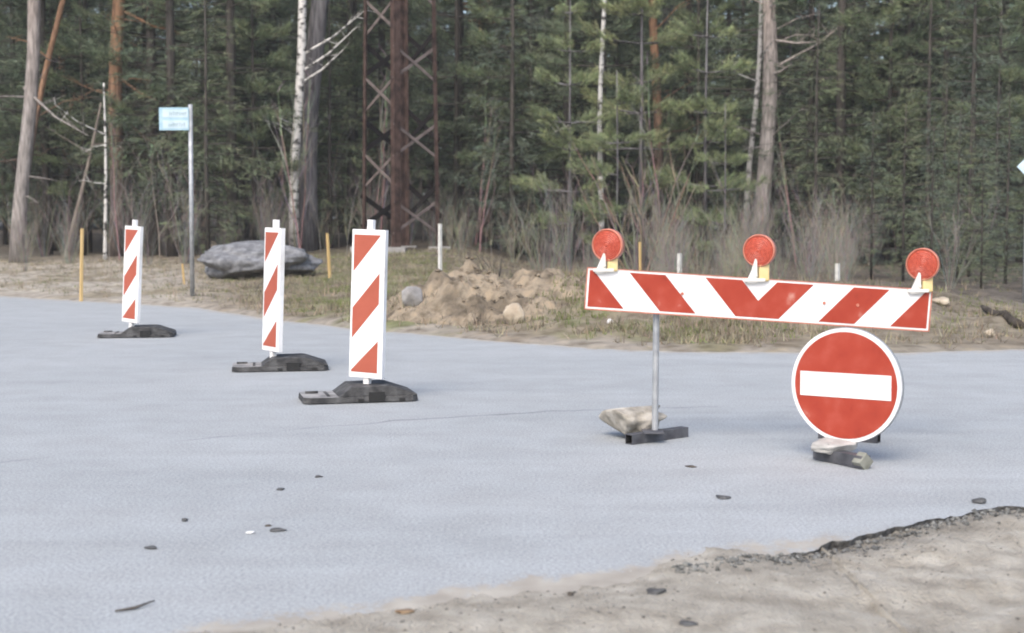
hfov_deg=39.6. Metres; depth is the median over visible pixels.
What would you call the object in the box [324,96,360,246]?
bare sapling
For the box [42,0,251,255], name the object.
spruce tree
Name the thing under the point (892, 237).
spruce tree
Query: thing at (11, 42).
layered pine
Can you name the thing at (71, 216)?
pine tree
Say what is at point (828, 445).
concrete chunk
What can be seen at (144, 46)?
spruce tree
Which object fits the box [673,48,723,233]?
spruce tree
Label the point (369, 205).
bare shrub
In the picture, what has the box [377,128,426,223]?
spruce tree
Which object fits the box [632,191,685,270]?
bare shrub
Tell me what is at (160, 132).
spruce tree
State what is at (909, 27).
spruce tree
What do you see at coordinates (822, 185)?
layered pine
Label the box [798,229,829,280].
bare shrub
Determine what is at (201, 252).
bare shrub
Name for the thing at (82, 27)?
layered pine
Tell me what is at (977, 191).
layered pine
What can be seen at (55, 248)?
spruce tree
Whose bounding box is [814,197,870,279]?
bare shrub
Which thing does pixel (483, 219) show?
bare sapling
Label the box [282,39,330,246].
bare sapling
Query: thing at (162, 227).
bare shrub
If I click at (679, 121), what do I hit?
layered pine
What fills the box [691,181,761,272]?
bare shrub
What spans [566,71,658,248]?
young pine
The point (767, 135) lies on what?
pine tree
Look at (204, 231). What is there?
bare shrub
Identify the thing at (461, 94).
spruce tree
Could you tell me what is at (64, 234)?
bare shrub
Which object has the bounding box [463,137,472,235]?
bare sapling
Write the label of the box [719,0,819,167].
layered pine
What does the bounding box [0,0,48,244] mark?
layered pine
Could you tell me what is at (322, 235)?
bare shrub
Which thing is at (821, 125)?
spruce tree
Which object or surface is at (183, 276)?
survey stake
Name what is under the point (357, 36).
layered pine
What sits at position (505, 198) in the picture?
spruce tree
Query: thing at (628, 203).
bare sapling
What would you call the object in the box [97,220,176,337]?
traffic delineator
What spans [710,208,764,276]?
bare shrub
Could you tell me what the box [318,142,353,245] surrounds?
bare sapling
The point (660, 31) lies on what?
layered pine
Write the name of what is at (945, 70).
spruce tree
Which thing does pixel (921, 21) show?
layered pine
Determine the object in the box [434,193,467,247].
bare shrub
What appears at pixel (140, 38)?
layered pine
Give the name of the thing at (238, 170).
layered pine
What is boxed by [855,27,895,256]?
pine tree
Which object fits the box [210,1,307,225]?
layered pine
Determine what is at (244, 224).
bare shrub
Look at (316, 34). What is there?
aspen tree
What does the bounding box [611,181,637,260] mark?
bare sapling
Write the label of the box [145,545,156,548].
bark flake
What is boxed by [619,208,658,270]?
bare shrub
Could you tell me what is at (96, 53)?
layered pine
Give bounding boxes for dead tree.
[45,103,123,259]
[51,83,106,259]
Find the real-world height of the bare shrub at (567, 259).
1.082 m
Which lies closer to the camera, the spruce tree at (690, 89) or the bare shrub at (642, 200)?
the bare shrub at (642, 200)
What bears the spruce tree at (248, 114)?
on the ground at (555, 333)
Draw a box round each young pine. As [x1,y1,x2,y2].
[129,0,250,247]
[439,79,501,239]
[489,29,561,253]
[510,0,621,263]
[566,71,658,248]
[571,0,703,263]
[641,0,759,264]
[683,103,769,266]
[736,0,835,259]
[776,0,876,254]
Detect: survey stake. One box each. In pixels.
[79,228,83,300]
[181,264,184,283]
[326,233,330,277]
[438,224,441,269]
[639,242,641,269]
[677,253,681,272]
[835,264,839,280]
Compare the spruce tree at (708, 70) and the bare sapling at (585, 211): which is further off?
the spruce tree at (708, 70)
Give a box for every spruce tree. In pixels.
[0,0,64,220]
[0,0,107,254]
[0,0,123,250]
[0,11,50,185]
[0,14,76,234]
[0,21,81,237]
[6,0,165,251]
[39,0,162,240]
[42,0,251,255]
[60,0,223,253]
[79,0,256,256]
[125,0,327,242]
[130,31,214,226]
[131,97,165,223]
[146,0,262,250]
[177,0,331,239]
[179,0,361,227]
[191,1,286,233]
[196,13,280,230]
[208,42,288,236]
[237,21,321,227]
[261,0,360,190]
[277,0,374,247]
[278,0,438,243]
[284,86,345,230]
[286,0,390,185]
[288,1,376,232]
[318,0,464,240]
[322,160,377,220]
[325,1,443,233]
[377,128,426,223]
[387,0,522,241]
[409,0,507,240]
[411,1,478,220]
[411,8,466,228]
[415,6,477,225]
[428,0,580,253]
[444,0,566,257]
[456,0,607,255]
[468,27,518,235]
[471,2,579,245]
[487,0,639,260]
[497,7,590,244]
[502,0,689,259]
[534,1,635,249]
[587,8,682,242]
[587,12,646,228]
[609,0,722,244]
[625,3,722,233]
[629,0,756,255]
[663,0,867,239]
[665,0,793,258]
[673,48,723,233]
[676,1,754,241]
[709,2,792,233]
[716,14,819,216]
[732,0,884,261]
[736,1,818,239]
[743,0,936,262]
[755,0,866,226]
[769,3,863,266]
[778,68,832,248]
[821,0,978,261]
[828,0,990,253]
[844,112,898,279]
[857,2,937,247]
[862,0,1023,261]
[864,2,1017,245]
[866,0,996,256]
[869,103,935,281]
[874,8,951,224]
[896,0,1023,266]
[901,112,966,285]
[909,88,978,274]
[910,0,1023,262]
[923,34,1019,276]
[926,113,988,282]
[955,9,1021,216]
[956,151,1007,288]
[959,68,1023,271]
[974,89,1023,283]
[977,16,1023,249]
[979,17,1018,237]
[997,155,1023,283]
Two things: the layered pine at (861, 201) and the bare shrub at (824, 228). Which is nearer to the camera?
the bare shrub at (824, 228)
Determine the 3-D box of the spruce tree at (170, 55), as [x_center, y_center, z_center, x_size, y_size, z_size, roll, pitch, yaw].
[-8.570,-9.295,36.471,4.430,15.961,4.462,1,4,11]
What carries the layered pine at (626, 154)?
on the ground at (555, 333)
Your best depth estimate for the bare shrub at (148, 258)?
33.82 m
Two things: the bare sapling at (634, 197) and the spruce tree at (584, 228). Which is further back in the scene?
the spruce tree at (584, 228)
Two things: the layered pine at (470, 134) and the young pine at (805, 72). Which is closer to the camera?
the young pine at (805, 72)
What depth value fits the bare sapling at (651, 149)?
33.95 m
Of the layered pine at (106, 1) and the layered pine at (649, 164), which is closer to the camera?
the layered pine at (106, 1)
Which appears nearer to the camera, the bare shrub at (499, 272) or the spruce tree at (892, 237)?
the bare shrub at (499, 272)
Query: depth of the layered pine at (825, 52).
67.27 m
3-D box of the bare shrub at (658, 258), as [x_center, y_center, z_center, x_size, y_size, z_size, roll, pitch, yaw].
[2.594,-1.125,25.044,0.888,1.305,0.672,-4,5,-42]
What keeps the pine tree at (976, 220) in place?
on the ground at (555, 333)
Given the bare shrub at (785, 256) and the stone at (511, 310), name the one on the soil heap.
the stone at (511, 310)
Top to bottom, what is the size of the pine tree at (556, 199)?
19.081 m
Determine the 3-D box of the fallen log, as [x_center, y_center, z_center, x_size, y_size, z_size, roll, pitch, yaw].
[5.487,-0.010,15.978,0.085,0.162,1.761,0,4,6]
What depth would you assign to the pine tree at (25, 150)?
35.60 m
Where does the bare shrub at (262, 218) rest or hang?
on the ground at (555, 333)
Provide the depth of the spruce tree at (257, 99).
39.60 m
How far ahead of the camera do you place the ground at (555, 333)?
21.29 m
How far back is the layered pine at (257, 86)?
37.48 m
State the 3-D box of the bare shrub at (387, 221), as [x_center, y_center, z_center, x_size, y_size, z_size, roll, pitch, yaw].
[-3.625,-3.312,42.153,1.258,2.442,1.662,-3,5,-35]
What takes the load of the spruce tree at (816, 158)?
on the ground at (555, 333)
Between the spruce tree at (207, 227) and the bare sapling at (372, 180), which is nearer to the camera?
the spruce tree at (207, 227)
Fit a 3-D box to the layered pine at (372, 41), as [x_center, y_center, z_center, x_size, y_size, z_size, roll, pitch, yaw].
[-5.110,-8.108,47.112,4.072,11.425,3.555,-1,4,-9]
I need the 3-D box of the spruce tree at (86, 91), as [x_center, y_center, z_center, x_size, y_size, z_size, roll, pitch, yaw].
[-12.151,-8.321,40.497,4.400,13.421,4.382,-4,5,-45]
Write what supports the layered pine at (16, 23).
on the ground at (555, 333)
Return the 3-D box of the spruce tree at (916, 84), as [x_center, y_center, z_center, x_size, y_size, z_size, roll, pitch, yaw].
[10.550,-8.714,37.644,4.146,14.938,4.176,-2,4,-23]
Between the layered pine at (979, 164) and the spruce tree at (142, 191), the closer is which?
the layered pine at (979, 164)
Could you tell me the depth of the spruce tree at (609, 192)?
66.46 m
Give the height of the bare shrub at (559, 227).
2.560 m
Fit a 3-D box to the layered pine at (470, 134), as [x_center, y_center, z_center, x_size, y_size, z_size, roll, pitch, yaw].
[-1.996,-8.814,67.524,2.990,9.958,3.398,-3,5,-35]
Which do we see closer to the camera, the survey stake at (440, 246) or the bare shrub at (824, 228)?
the survey stake at (440, 246)
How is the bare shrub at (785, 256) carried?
on the ground at (555, 333)
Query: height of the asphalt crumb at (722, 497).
0.011 m
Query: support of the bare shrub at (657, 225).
on the ground at (555, 333)
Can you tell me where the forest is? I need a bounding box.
[0,0,1020,233]
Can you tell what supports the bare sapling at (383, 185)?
on the ground at (555, 333)
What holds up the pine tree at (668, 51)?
on the ground at (555, 333)
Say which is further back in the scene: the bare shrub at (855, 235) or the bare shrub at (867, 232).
the bare shrub at (867, 232)
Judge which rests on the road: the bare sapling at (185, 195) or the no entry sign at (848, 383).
the no entry sign at (848, 383)
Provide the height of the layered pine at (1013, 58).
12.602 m
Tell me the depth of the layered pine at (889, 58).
36.03 m
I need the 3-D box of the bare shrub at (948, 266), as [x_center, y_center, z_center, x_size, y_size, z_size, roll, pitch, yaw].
[7.036,-1.320,22.345,0.949,1.953,1.785,-3,5,-37]
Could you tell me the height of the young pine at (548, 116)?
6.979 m
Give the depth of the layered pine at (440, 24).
51.40 m
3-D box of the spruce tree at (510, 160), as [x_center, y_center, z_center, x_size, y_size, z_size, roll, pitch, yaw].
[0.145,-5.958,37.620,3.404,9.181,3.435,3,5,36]
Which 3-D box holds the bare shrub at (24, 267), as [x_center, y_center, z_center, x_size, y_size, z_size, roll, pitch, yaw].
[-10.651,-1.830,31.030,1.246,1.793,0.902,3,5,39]
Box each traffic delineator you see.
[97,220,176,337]
[232,220,328,371]
[298,220,417,403]
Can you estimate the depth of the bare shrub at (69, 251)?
34.50 m
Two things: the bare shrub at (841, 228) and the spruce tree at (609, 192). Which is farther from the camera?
the spruce tree at (609, 192)
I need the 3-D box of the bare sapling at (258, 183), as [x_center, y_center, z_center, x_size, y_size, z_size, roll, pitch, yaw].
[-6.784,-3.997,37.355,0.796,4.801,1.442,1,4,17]
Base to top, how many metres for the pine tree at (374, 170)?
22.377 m
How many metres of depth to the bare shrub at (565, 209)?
28.32 m
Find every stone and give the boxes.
[402,286,422,306]
[503,303,523,323]
[932,297,949,305]
[984,329,993,335]
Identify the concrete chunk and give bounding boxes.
[599,405,666,434]
[811,437,857,454]
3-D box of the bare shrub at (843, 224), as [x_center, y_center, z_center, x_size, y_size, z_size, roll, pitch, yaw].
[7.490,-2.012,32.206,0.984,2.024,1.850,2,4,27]
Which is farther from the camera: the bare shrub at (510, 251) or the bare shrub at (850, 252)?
the bare shrub at (510, 251)
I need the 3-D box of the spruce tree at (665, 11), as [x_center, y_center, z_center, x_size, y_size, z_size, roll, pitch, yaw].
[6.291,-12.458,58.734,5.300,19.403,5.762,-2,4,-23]
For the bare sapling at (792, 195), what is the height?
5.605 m
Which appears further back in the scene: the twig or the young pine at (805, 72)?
the young pine at (805, 72)
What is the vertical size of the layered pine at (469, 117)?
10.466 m
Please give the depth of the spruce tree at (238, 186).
54.04 m
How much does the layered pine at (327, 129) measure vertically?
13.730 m
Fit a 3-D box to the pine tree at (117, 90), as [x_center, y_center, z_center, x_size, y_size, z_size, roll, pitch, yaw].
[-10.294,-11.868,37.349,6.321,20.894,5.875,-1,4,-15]
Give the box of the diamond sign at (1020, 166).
[1017,160,1023,302]
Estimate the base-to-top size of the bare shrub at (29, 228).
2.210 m
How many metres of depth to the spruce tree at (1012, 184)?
49.60 m
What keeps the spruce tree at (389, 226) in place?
on the ground at (555, 333)
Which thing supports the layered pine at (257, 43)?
on the ground at (555, 333)
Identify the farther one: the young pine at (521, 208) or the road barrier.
the young pine at (521, 208)
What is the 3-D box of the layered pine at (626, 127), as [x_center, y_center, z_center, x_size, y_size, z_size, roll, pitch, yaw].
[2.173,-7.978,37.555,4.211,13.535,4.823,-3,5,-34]
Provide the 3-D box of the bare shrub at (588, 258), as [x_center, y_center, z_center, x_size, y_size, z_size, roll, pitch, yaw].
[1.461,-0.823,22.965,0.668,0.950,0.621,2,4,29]
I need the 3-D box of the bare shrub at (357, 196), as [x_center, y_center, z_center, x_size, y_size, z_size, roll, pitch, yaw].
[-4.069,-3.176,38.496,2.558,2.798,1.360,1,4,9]
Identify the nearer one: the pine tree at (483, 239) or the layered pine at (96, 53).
the pine tree at (483, 239)
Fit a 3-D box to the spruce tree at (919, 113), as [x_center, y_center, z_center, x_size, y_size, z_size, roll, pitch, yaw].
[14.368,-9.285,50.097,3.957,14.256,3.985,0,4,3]
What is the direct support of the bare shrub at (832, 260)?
on the ground at (555, 333)
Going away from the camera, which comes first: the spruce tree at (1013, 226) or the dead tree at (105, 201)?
the spruce tree at (1013, 226)
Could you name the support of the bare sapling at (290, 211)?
on the ground at (555, 333)
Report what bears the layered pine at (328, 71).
on the ground at (555, 333)
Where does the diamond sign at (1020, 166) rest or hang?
on the ground at (555, 333)
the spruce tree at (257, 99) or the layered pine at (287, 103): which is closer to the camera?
the spruce tree at (257, 99)
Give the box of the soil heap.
[386,255,585,326]
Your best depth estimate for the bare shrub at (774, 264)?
21.77 m
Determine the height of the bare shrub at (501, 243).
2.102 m
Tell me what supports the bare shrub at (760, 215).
on the ground at (555, 333)
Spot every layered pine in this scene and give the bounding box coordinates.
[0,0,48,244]
[0,0,77,203]
[0,0,108,135]
[0,1,78,247]
[0,11,26,159]
[0,45,11,204]
[0,87,40,194]
[16,2,106,243]
[18,0,138,254]
[47,2,108,156]
[55,0,221,159]
[59,39,109,201]
[66,7,125,235]
[67,2,177,225]
[77,0,207,145]
[92,0,194,159]
[123,1,188,150]
[128,0,278,250]
[159,2,249,232]
[179,1,251,240]
[200,0,304,240]
[207,0,342,219]
[207,11,287,237]
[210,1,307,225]
[238,2,325,227]
[250,0,321,223]
[259,0,362,147]
[279,14,346,199]
[290,0,424,228]
[306,0,441,218]
[309,0,416,150]
[318,40,376,195]
[324,9,375,231]
[333,2,417,229]
[341,1,472,236]
[366,30,443,193]
[373,0,472,238]
[388,0,521,242]
[411,21,465,172]
[419,53,472,229]
[440,1,508,232]
[440,58,477,194]
[449,38,507,231]
[451,0,590,252]
[455,0,567,197]
[482,0,591,257]
[507,0,684,228]
[537,0,686,231]
[538,0,622,255]
[562,1,670,232]
[571,0,648,154]
[578,15,660,228]
[620,32,674,239]
[620,104,653,208]
[621,36,660,232]
[629,0,721,249]
[629,0,755,259]
[662,12,737,255]
[679,0,814,243]
[709,1,794,175]
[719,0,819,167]
[733,0,868,145]
[745,16,830,245]
[786,0,934,260]
[792,1,833,164]
[792,1,901,239]
[793,1,870,228]
[797,3,859,154]
[798,74,834,242]
[818,5,903,257]
[822,0,957,264]
[846,0,994,247]
[849,1,900,237]
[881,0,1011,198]
[893,0,1023,263]
[932,0,1018,225]
[932,2,1022,257]
[933,0,1023,265]
[949,0,1023,262]
[958,12,1016,240]
[992,8,1021,148]
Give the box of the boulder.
[197,240,322,278]
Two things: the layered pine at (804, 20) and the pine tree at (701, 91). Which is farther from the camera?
the layered pine at (804, 20)
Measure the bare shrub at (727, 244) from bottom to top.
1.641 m
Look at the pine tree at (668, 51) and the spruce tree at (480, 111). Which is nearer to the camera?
the spruce tree at (480, 111)
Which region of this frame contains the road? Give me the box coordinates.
[0,296,1023,632]
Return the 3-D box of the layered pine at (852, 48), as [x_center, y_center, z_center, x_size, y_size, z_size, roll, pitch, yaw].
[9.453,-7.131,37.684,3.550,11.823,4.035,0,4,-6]
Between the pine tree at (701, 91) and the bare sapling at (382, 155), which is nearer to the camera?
the bare sapling at (382, 155)
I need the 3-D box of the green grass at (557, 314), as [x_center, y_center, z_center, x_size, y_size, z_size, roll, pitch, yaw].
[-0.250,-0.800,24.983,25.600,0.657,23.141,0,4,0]
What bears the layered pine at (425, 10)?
on the ground at (555, 333)
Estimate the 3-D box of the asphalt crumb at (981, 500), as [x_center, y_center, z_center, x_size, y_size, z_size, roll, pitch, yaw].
[1.984,0.781,6.045,0.061,0.025,0.068,2,4,28]
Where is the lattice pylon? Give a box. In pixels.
[350,0,450,252]
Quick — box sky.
[1,0,959,219]
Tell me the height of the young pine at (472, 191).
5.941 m
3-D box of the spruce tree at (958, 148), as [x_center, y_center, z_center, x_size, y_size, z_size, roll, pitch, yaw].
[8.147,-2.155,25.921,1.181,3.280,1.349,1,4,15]
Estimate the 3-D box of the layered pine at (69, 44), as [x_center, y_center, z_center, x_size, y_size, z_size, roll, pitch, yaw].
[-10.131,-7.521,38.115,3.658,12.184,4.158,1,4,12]
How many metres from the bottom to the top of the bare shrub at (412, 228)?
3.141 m
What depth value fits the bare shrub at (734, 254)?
20.91 m
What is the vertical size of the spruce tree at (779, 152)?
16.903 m
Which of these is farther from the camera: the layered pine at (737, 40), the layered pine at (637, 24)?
the layered pine at (737, 40)
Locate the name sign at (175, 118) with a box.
[159,104,194,295]
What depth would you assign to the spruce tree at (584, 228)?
51.93 m
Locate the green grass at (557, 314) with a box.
[0,248,1023,343]
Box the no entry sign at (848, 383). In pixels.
[792,327,903,469]
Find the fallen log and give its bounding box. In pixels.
[981,305,1023,328]
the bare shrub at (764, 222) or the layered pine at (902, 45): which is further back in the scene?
the layered pine at (902, 45)
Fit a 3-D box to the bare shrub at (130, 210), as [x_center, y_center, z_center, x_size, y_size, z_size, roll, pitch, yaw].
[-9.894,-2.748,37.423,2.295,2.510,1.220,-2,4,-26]
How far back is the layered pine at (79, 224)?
57.98 m
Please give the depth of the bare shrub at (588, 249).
24.02 m
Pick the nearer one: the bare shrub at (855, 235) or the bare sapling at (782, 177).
the bare shrub at (855, 235)
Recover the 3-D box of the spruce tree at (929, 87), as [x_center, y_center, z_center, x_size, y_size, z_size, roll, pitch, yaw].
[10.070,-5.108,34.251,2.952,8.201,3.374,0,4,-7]
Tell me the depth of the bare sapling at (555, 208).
44.29 m
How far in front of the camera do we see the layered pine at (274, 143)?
41.16 m
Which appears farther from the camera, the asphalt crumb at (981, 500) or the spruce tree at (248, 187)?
the spruce tree at (248, 187)
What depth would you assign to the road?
6.85 m
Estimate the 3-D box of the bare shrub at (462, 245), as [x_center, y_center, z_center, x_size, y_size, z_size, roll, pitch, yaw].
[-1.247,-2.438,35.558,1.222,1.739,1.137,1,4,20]
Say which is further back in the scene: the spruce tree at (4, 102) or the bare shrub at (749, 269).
the spruce tree at (4, 102)
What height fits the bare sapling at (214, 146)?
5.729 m
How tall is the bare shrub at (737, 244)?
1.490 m
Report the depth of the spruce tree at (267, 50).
41.95 m
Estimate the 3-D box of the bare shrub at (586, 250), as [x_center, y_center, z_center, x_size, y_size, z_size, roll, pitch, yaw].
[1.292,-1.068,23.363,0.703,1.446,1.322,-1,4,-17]
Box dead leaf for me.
[395,609,414,613]
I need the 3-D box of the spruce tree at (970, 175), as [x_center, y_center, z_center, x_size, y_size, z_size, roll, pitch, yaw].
[9.285,-3.278,28.761,1.908,5.100,1.891,2,5,32]
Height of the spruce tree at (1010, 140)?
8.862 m
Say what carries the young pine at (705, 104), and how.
on the ground at (555, 333)
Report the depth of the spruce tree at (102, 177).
49.19 m
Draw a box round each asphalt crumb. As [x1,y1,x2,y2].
[270,527,286,531]
[646,588,665,594]
[679,620,697,625]
[716,495,730,499]
[972,497,985,503]
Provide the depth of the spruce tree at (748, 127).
58.38 m
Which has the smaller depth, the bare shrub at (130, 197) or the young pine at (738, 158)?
the young pine at (738, 158)
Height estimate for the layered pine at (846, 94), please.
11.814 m
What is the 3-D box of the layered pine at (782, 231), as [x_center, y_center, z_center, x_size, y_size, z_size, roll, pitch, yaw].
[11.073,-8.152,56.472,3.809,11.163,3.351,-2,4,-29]
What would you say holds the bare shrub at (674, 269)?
on the ground at (555, 333)
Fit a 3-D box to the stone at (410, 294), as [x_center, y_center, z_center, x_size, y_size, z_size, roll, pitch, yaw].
[-1.140,-0.215,16.277,0.246,0.266,0.286,0,4,0]
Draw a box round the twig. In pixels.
[115,600,154,611]
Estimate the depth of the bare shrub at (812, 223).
28.32 m
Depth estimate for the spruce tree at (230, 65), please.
37.02 m
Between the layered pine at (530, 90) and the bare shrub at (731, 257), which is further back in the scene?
the layered pine at (530, 90)
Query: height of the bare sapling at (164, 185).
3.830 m
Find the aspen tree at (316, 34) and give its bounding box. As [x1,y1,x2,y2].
[273,0,328,250]
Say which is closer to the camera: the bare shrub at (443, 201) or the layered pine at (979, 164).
the bare shrub at (443, 201)
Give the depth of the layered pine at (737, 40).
48.68 m
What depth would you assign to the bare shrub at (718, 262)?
24.25 m
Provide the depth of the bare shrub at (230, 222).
36.56 m
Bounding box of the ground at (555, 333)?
[0,220,1023,352]
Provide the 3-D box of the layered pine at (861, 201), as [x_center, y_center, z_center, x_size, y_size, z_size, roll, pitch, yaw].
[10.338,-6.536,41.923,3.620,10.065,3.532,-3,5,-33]
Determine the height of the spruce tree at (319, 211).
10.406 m
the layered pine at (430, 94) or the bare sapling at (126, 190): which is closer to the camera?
the bare sapling at (126, 190)
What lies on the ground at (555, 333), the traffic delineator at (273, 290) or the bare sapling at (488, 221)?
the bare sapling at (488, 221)
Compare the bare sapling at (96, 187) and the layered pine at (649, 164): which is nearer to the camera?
the bare sapling at (96, 187)
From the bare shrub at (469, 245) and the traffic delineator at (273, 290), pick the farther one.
the bare shrub at (469, 245)
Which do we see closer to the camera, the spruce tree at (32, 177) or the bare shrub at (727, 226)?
the bare shrub at (727, 226)
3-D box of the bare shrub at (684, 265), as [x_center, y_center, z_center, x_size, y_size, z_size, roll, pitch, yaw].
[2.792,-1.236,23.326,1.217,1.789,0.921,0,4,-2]
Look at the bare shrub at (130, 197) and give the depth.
41.21 m
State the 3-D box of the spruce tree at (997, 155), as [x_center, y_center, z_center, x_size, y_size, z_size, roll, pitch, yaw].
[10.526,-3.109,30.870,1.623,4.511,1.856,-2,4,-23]
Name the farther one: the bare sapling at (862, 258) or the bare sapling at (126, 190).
the bare sapling at (862, 258)
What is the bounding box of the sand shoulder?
[196,510,1023,632]
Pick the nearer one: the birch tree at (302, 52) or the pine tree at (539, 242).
the birch tree at (302, 52)
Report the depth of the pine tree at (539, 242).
46.76 m
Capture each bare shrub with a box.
[0,180,51,256]
[4,193,49,271]
[27,151,72,256]
[32,164,106,263]
[46,191,92,261]
[80,151,186,262]
[93,167,164,248]
[107,159,164,224]
[130,202,169,264]
[148,199,188,255]
[151,140,208,263]
[154,162,244,254]
[194,194,222,242]
[194,213,219,252]
[210,188,245,242]
[213,198,241,244]
[237,185,251,240]
[241,156,294,239]
[242,147,312,238]
[249,199,283,239]
[254,189,288,242]
[269,197,314,245]
[318,203,339,248]
[323,155,388,228]
[353,175,388,229]
[379,163,419,243]
[380,147,433,243]
[409,153,477,242]
[415,190,444,245]
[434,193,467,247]
[437,189,479,251]
[439,173,496,246]
[476,254,501,276]
[481,195,527,252]
[490,190,542,263]
[503,179,580,270]
[514,204,571,268]
[528,148,603,270]
[530,173,579,263]
[542,234,580,269]
[569,110,736,270]
[572,212,601,271]
[573,242,596,270]
[578,220,624,266]
[581,246,598,267]
[584,233,624,267]
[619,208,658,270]
[623,183,681,265]
[623,241,647,269]
[627,176,696,271]
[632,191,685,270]
[637,187,697,272]
[645,218,673,271]
[647,247,672,270]
[649,192,713,273]
[650,188,705,270]
[666,197,717,266]
[676,193,726,263]
[680,219,723,274]
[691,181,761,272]
[701,234,735,276]
[703,226,732,275]
[707,200,761,273]
[707,234,744,276]
[708,176,778,269]
[708,210,760,275]
[710,157,782,268]
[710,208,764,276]
[717,179,778,269]
[718,235,749,276]
[726,201,770,275]
[729,179,786,246]
[746,230,784,276]
[758,185,852,280]
[765,221,798,279]
[774,217,802,280]
[781,207,839,279]
[788,177,847,272]
[790,166,852,276]
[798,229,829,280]
[802,170,877,273]
[811,183,877,277]
[811,237,850,280]
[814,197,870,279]
[814,218,864,280]
[818,231,857,280]
[824,218,868,278]
[825,192,857,267]
[835,161,906,265]
[855,187,890,263]
[913,180,1007,288]
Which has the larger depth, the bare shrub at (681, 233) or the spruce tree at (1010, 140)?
the spruce tree at (1010, 140)
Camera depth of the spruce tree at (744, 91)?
37.61 m
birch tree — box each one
[259,0,375,247]
[551,0,607,260]
[714,0,792,261]
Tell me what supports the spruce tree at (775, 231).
on the ground at (555, 333)
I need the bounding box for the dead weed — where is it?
[468,309,490,324]
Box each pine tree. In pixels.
[0,0,87,262]
[0,0,88,175]
[56,7,81,248]
[63,0,179,256]
[367,2,376,229]
[418,1,442,237]
[441,0,520,64]
[463,0,553,245]
[463,0,631,252]
[516,0,627,253]
[625,1,752,238]
[646,0,711,259]
[670,0,707,238]
[730,0,863,234]
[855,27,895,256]
[966,16,980,257]
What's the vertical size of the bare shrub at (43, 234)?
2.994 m
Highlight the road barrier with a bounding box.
[584,229,939,444]
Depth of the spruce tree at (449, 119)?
44.89 m
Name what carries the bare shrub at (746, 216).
on the ground at (555, 333)
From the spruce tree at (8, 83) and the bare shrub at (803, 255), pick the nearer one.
the bare shrub at (803, 255)
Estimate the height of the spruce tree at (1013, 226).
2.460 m
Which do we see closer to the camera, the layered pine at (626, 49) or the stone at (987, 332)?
the stone at (987, 332)
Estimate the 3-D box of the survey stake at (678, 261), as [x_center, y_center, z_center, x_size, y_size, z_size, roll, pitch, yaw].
[2.587,-0.608,22.009,0.059,0.741,0.059,4,5,45]
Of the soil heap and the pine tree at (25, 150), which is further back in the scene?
the pine tree at (25, 150)
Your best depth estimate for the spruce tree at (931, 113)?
43.36 m
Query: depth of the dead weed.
15.60 m
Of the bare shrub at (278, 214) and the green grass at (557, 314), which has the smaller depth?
the green grass at (557, 314)
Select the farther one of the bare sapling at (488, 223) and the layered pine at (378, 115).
the layered pine at (378, 115)
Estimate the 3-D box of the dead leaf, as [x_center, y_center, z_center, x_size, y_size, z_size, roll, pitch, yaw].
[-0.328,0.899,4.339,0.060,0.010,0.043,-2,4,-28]
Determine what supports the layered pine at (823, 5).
on the ground at (555, 333)
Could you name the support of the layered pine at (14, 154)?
on the ground at (555, 333)
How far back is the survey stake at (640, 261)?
23.97 m
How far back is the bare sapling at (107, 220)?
35.39 m
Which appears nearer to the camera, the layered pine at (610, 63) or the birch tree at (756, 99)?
the birch tree at (756, 99)
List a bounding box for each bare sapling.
[56,55,95,253]
[90,161,136,247]
[92,79,107,227]
[106,98,123,258]
[110,163,139,225]
[123,122,186,257]
[125,19,166,249]
[159,100,187,232]
[161,151,165,244]
[184,43,225,202]
[237,175,248,237]
[241,78,277,223]
[263,82,299,247]
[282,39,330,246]
[289,148,332,250]
[295,64,314,248]
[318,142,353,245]
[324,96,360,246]
[343,176,361,248]
[366,106,386,220]
[367,47,390,229]
[367,69,411,229]
[374,75,390,214]
[413,134,440,239]
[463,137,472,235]
[471,183,501,251]
[473,72,506,244]
[475,60,508,244]
[479,114,508,251]
[485,166,497,244]
[486,200,495,256]
[547,111,572,255]
[579,151,593,261]
[601,155,648,233]
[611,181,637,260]
[617,54,664,251]
[622,166,634,230]
[647,66,688,258]
[752,49,804,234]
[769,152,795,266]
[774,91,796,262]
[774,98,794,257]
[815,2,877,259]
[879,141,896,256]
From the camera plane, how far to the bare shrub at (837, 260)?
24.04 m
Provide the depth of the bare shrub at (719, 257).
24.95 m
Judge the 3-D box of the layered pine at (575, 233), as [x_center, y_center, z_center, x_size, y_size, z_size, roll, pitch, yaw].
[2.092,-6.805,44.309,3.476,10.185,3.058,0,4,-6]
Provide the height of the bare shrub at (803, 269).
1.668 m
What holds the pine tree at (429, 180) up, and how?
on the ground at (555, 333)
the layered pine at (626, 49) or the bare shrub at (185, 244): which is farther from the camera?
the layered pine at (626, 49)
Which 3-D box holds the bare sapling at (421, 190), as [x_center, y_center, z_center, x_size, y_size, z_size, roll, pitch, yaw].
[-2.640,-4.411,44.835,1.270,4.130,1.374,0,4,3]
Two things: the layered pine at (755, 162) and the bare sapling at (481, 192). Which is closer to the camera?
the bare sapling at (481, 192)
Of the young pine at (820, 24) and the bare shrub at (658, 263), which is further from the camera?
the young pine at (820, 24)
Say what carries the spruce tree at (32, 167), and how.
on the ground at (555, 333)
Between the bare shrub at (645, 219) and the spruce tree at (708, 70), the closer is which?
the bare shrub at (645, 219)
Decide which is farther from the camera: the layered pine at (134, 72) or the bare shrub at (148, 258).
the layered pine at (134, 72)

